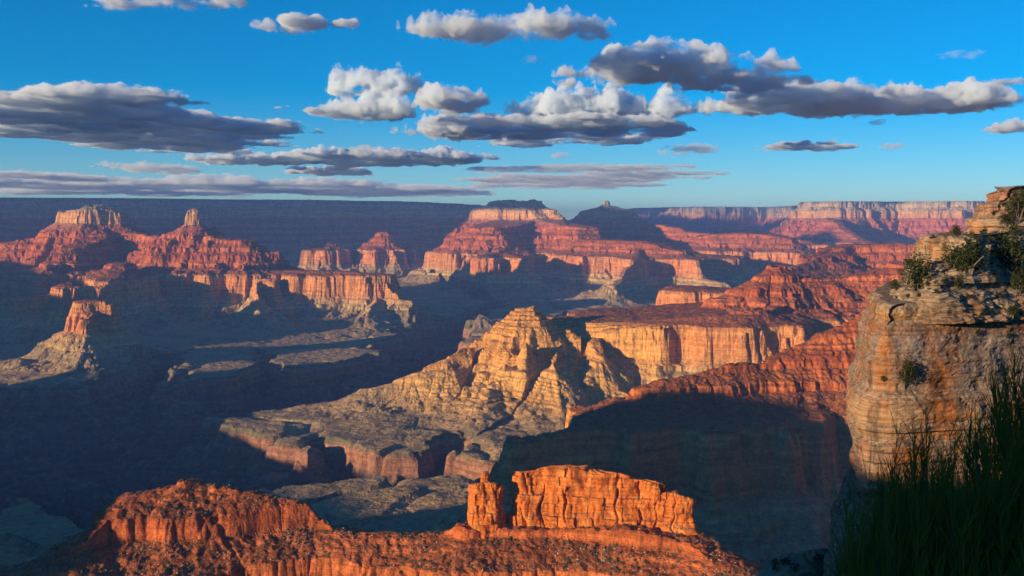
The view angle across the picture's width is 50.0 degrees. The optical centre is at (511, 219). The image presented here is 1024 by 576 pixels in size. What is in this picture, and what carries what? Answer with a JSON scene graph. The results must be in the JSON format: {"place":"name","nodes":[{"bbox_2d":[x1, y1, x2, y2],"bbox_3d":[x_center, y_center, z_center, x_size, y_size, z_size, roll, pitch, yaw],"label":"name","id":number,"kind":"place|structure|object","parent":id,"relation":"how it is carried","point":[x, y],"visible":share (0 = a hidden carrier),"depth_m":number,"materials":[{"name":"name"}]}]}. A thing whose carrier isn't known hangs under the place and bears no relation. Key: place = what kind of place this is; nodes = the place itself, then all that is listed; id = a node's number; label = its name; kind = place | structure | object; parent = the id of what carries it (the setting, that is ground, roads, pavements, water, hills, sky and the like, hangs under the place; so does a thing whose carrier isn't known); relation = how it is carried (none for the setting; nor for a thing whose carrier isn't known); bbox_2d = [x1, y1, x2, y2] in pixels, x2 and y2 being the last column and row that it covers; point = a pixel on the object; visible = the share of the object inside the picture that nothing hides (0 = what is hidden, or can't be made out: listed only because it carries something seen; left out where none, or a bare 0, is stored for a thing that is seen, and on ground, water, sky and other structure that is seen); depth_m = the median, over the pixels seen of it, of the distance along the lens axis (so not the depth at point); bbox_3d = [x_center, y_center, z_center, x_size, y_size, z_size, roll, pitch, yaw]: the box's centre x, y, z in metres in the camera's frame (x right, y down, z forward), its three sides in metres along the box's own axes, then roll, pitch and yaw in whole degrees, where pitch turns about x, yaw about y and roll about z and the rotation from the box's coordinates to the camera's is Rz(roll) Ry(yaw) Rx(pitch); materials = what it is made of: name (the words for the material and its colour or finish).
{"place":"outdoors","nodes":[
{"label":"outdoors","id":0,"kind":"place"},
{"bbox_2d":[0,205,160,296],"bbox_3d":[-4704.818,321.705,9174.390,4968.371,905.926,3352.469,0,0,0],"label":"butte","id":1,"kind":"object","parent":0,"point":[70,245],"visible":0.48,"depth_m":8910.75,"materials":[{"name":"red stone"}]},
{"bbox_2d":[0,262,202,355],"bbox_3d":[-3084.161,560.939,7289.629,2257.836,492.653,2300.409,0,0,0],"label":"butte","id":2,"kind":"object","parent":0,"point":[132,291],"visible":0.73,"depth_m":7011.15,"materials":[{"name":"stone"}]},
{"bbox_2d":[0,299,254,388],"bbox_3d":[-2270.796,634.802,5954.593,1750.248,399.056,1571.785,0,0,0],"label":"butte","id":3,"kind":"object","parent":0,"point":[89,340],"visible":0.98,"depth_m":5807.88,"materials":[{"name":"brown stone"}]},
{"bbox_2d":[120,209,327,344],"bbox_3d":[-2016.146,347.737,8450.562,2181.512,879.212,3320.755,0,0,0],"label":"butte","id":4,"kind":"object","parent":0,"point":[215,285],"visible":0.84,"depth_m":8106.16,"materials":[{"name":"red stone"}]},
{"bbox_2d":[0,478,460,575],"bbox_3d":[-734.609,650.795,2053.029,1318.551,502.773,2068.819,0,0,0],"label":"ridge","id":5,"kind":"structure","parent":0,"point":[240,519],"depth_m":1624.12,"materials":[{"name":"stone"}]},
{"bbox_2d":[0,197,483,264],"bbox_3d":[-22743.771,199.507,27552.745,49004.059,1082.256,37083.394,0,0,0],"label":"canyon wall","id":6,"kind":"structure","parent":0,"point":[289,230],"depth_m":16075.48,"materials":[{"name":"brown stone"}]},
{"bbox_2d":[268,270,496,343],"bbox_3d":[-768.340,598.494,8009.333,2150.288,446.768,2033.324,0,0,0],"label":"mesa","id":7,"kind":"structure","parent":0,"point":[338,305],"depth_m":7938.10,"materials":[{"name":"orange stone"}]},
{"bbox_2d":[0,241,817,556],"bbox_3d":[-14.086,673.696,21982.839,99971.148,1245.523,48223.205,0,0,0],"label":"canyon floor","id":8,"kind":"structure","parent":0,"point":[72,457],"depth_m":5168.14,"materials":[{"name":"brown stone"}]},
{"bbox_2d":[290,231,572,301],"bbox_3d":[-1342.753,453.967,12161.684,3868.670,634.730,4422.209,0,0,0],"label":"butte","id":9,"kind":"object","parent":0,"point":[512,277],"visible":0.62,"depth_m":11159.28,"materials":[{"name":"brown stone"}]},
{"bbox_2d":[398,199,615,288],"bbox_3d":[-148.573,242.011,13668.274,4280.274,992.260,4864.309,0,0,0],"label":"mesa","id":10,"kind":"structure","parent":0,"point":[544,236],"depth_m":12225.09,"materials":[{"name":"red stone"}]},
{"bbox_2d":[0,0,1023,219],"label":"sky","id":11,"kind":"structure","parent":0,"point":[571,106],"materials":[{"name":"blue"}]},
{"bbox_2d":[234,262,905,452],"bbox_3d":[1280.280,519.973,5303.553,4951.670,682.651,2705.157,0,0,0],"label":"ridge","id":12,"kind":"structure","parent":0,"point":[525,371],"depth_m":4786.95,"materials":[{"name":"beige stone"}]},
{"bbox_2d":[312,313,861,565],"bbox_3d":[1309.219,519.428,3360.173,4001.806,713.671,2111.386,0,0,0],"label":"ridge","id":13,"kind":"structure","parent":0,"point":[764,494],"depth_m":2794.47,"materials":[{"name":"stone"}]},
{"bbox_2d":[0,332,845,575],"bbox_3d":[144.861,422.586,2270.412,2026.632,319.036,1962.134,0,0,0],"label":"scrub","id":14,"kind":"object","parent":13,"relation":"on","point":[425,568],"visible":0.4,"depth_m":1613.08,"materials":[{"name":"green plant"}]},
{"bbox_2d":[3,332,846,575],"bbox_3d":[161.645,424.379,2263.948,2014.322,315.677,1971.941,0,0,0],"label":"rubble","id":15,"kind":"object","parent":13,"relation":"on","point":[402,538],"visible":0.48,"depth_m":1622.90,"materials":[{"name":"stone"}]},
{"bbox_2d":[419,520,762,575],"bbox_3d":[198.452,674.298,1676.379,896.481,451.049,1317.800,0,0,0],"label":"slope","id":16,"kind":"structure","parent":0,"point":[688,558],"depth_m":1587.03,"materials":[{"name":"stone"}]},
{"bbox_2d":[467,481,506,539],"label":"rock tower","id":17,"kind":"structure","parent":16,"relation":"on","point":[485,514],"depth_m":1638.20,"materials":[{"name":"orange stone"}]},
{"bbox_2d":[480,471,489,481],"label":"rock block","id":18,"kind":"object","parent":17,"relation":"on","point":[485,476],"visible":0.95,"depth_m":1648.55,"materials":[{"name":"orange stone"}]},
{"bbox_2d":[505,465,666,528],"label":"rock fin","id":19,"kind":"object","parent":16,"relation":"on","point":[560,496],"visible":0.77,"depth_m":1646.88,"materials":[{"name":"orange stone"}]},
{"bbox_2d":[658,490,701,535],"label":"rock fin","id":20,"kind":"object","parent":16,"relation":"on","point":[676,510],"visible":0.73,"depth_m":1615.65,"materials":[{"name":"orange stone"}]},
{"bbox_2d":[568,200,648,239],"bbox_3d":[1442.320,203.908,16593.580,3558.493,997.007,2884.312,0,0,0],"label":"peak","id":21,"kind":"structure","parent":0,"point":[609,221],"depth_m":16258.24,"materials":[{"name":"stone"}]},
{"bbox_2d":[532,239,764,310],"bbox_3d":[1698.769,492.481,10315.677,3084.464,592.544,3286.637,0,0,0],"label":"ridge","id":22,"kind":"structure","parent":0,"point":[600,273],"depth_m":10554.48,"materials":[{"name":"brown stone"}]},
{"bbox_2d":[651,483,660,502],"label":"rock spire","id":23,"kind":"object","parent":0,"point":[656,493],"visible":1,"depth_m":1628.92,"materials":[{"name":"orange stone"}]},
{"bbox_2d":[655,285,729,304],"bbox_3d":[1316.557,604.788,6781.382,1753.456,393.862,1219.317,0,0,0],"label":"mesa","id":24,"kind":"structure","parent":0,"point":[678,294],"depth_m":6633.23,"materials":[{"name":"orange stone"}]},
{"bbox_2d":[620,223,833,280],"bbox_3d":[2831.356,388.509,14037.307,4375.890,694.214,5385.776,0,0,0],"label":"ridge","id":25,"kind":"structure","parent":0,"point":[768,248],"depth_m":12650.38,"materials":[{"name":"red stone"}]},
{"bbox_2d":[574,201,987,245],"bbox_3d":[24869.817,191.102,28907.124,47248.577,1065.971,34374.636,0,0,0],"label":"canyon wall","id":26,"kind":"structure","parent":0,"point":[834,223],"depth_m":18465.33,"materials":[{"name":"stone"}]},
{"bbox_2d":[755,548,827,575],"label":"brushy knoll","id":27,"kind":"structure","parent":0,"point":[807,563],"depth_m":248.03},
{"bbox_2d":[757,552,823,575],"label":"brush","id":28,"kind":"object","parent":27,"relation":"on","point":[814,558],"visible":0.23,"depth_m":246.45,"materials":[{"name":"green plant"}]},
{"bbox_2d":[788,242,914,277],"bbox_3d":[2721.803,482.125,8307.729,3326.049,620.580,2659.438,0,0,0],"label":"ridge","id":29,"kind":"structure","parent":0,"point":[838,260],"depth_m":8347.45,"materials":[{"name":"red stone"}]},
{"bbox_2d":[821,185,1023,575],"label":"cliff","id":30,"kind":"structure","parent":0,"point":[930,332],"depth_m":203.43,"materials":[{"name":"stone"}]},
{"bbox_2d":[888,277,901,291],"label":"shrub","id":31,"kind":"object","parent":30,"relation":"on","point":[895,286],"visible":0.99,"depth_m":221.39,"materials":[{"name":"green plant"}]},
{"bbox_2d":[895,354,917,388],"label":"shrub","id":32,"kind":"object","parent":30,"relation":"on","point":[907,373],"visible":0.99,"depth_m":198.38,"materials":[{"name":"green plant"}]},
{"bbox_2d":[902,256,913,267],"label":"shrub","id":33,"kind":"object","parent":30,"relation":"on","point":[908,264],"visible":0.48,"depth_m":223.35,"materials":[{"name":"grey plant"}]},
{"bbox_2d":[896,252,932,290],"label":"shrub","id":34,"kind":"object","parent":30,"relation":"on","point":[921,269],"visible":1,"depth_m":207.44,"materials":[{"name":"green plant"}]},
{"bbox_2d":[940,241,964,270],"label":"shrub","id":35,"kind":"object","parent":30,"relation":"on","point":[951,257],"visible":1,"depth_m":209.44,"materials":[{"name":"green plant"}]},
{"bbox_2d":[949,222,965,235],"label":"shrub","id":36,"kind":"object","parent":30,"relation":"on","point":[956,231],"visible":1,"depth_m":214.86,"materials":[{"name":"green plant"}]},
{"bbox_2d":[953,275,965,289],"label":"shrub","id":37,"kind":"object","parent":30,"relation":"on","point":[958,282],"visible":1,"depth_m":207.28,"materials":[{"name":"green plant"}]},
{"bbox_2d":[953,233,989,277],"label":"shrub","id":38,"kind":"object","parent":30,"relation":"on","point":[969,259],"visible":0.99,"depth_m":208.48,"materials":[{"name":"green plant"}]},
{"bbox_2d":[978,307,985,315],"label":"shrub","id":39,"kind":"object","parent":30,"relation":"on","point":[982,313],"visible":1,"depth_m":204.48,"materials":[{"name":"green plant"}]},
{"bbox_2d":[979,226,987,232],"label":"shrub","id":40,"kind":"object","parent":30,"relation":"on","point":[984,230],"visible":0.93,"depth_m":223.46,"materials":[{"name":"green plant"}]},
{"bbox_2d":[987,268,999,286],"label":"shrub","id":41,"kind":"object","parent":30,"relation":"on","point":[996,277],"visible":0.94,"depth_m":211.15,"materials":[{"name":"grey plant"}]},
{"bbox_2d":[996,210,1013,228],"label":"shrub","id":42,"kind":"object","parent":30,"relation":"on","point":[1005,218],"visible":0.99,"depth_m":224.90,"materials":[{"name":"green plant"}]},
{"bbox_2d":[994,224,1023,270],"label":"shrub","id":43,"kind":"object","parent":30,"relation":"on","point":[1011,257],"visible":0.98,"depth_m":214.77,"materials":[{"name":"green plant"}]},
{"bbox_2d":[1007,303,1019,318],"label":"shrub","id":44,"kind":"object","parent":30,"relation":"on","point":[1012,311],"visible":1,"depth_m":207.00,"materials":[{"name":"green plant"}]},
{"bbox_2d":[1004,187,1023,223],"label":"shrub","id":45,"kind":"object","parent":30,"relation":"on","point":[1013,202],"visible":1,"depth_m":225.07,"materials":[{"name":"green plant"}]},
{"bbox_2d":[1008,223,1022,236],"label":"shrub","id":46,"kind":"object","parent":30,"relation":"on","point":[1014,230],"visible":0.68,"depth_m":223.29,"materials":[{"name":"green plant"}]},
{"bbox_2d":[1008,266,1023,295],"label":"shrub","id":47,"kind":"object","parent":30,"relation":"on","point":[1019,285],"visible":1,"depth_m":212.23,"materials":[{"name":"green plant"}]},
{"bbox_2d":[1013,264,1023,274],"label":"shrub","id":48,"kind":"object","parent":30,"relation":"on","point":[1018,270],"visible":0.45,"depth_m":216.38,"materials":[{"name":"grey plant"}]},
{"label":"viewpoint ledge","id":49,"kind":"structure","parent":0,"visible":0},
{"bbox_2d":[826,385,1023,575],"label":"grass","id":50,"kind":"object","parent":49,"relation":"on","point":[922,539],"visible":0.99,"depth_m":3.37,"materials":[{"name":"green plant"}]},
{"bbox_2d":[928,320,1023,575],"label":"wiry bush","id":51,"kind":"object","parent":49,"relation":"on","point":[1009,451],"visible":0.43,"depth_m":3.75,"materials":[{"name":"green plant"}]}
]}

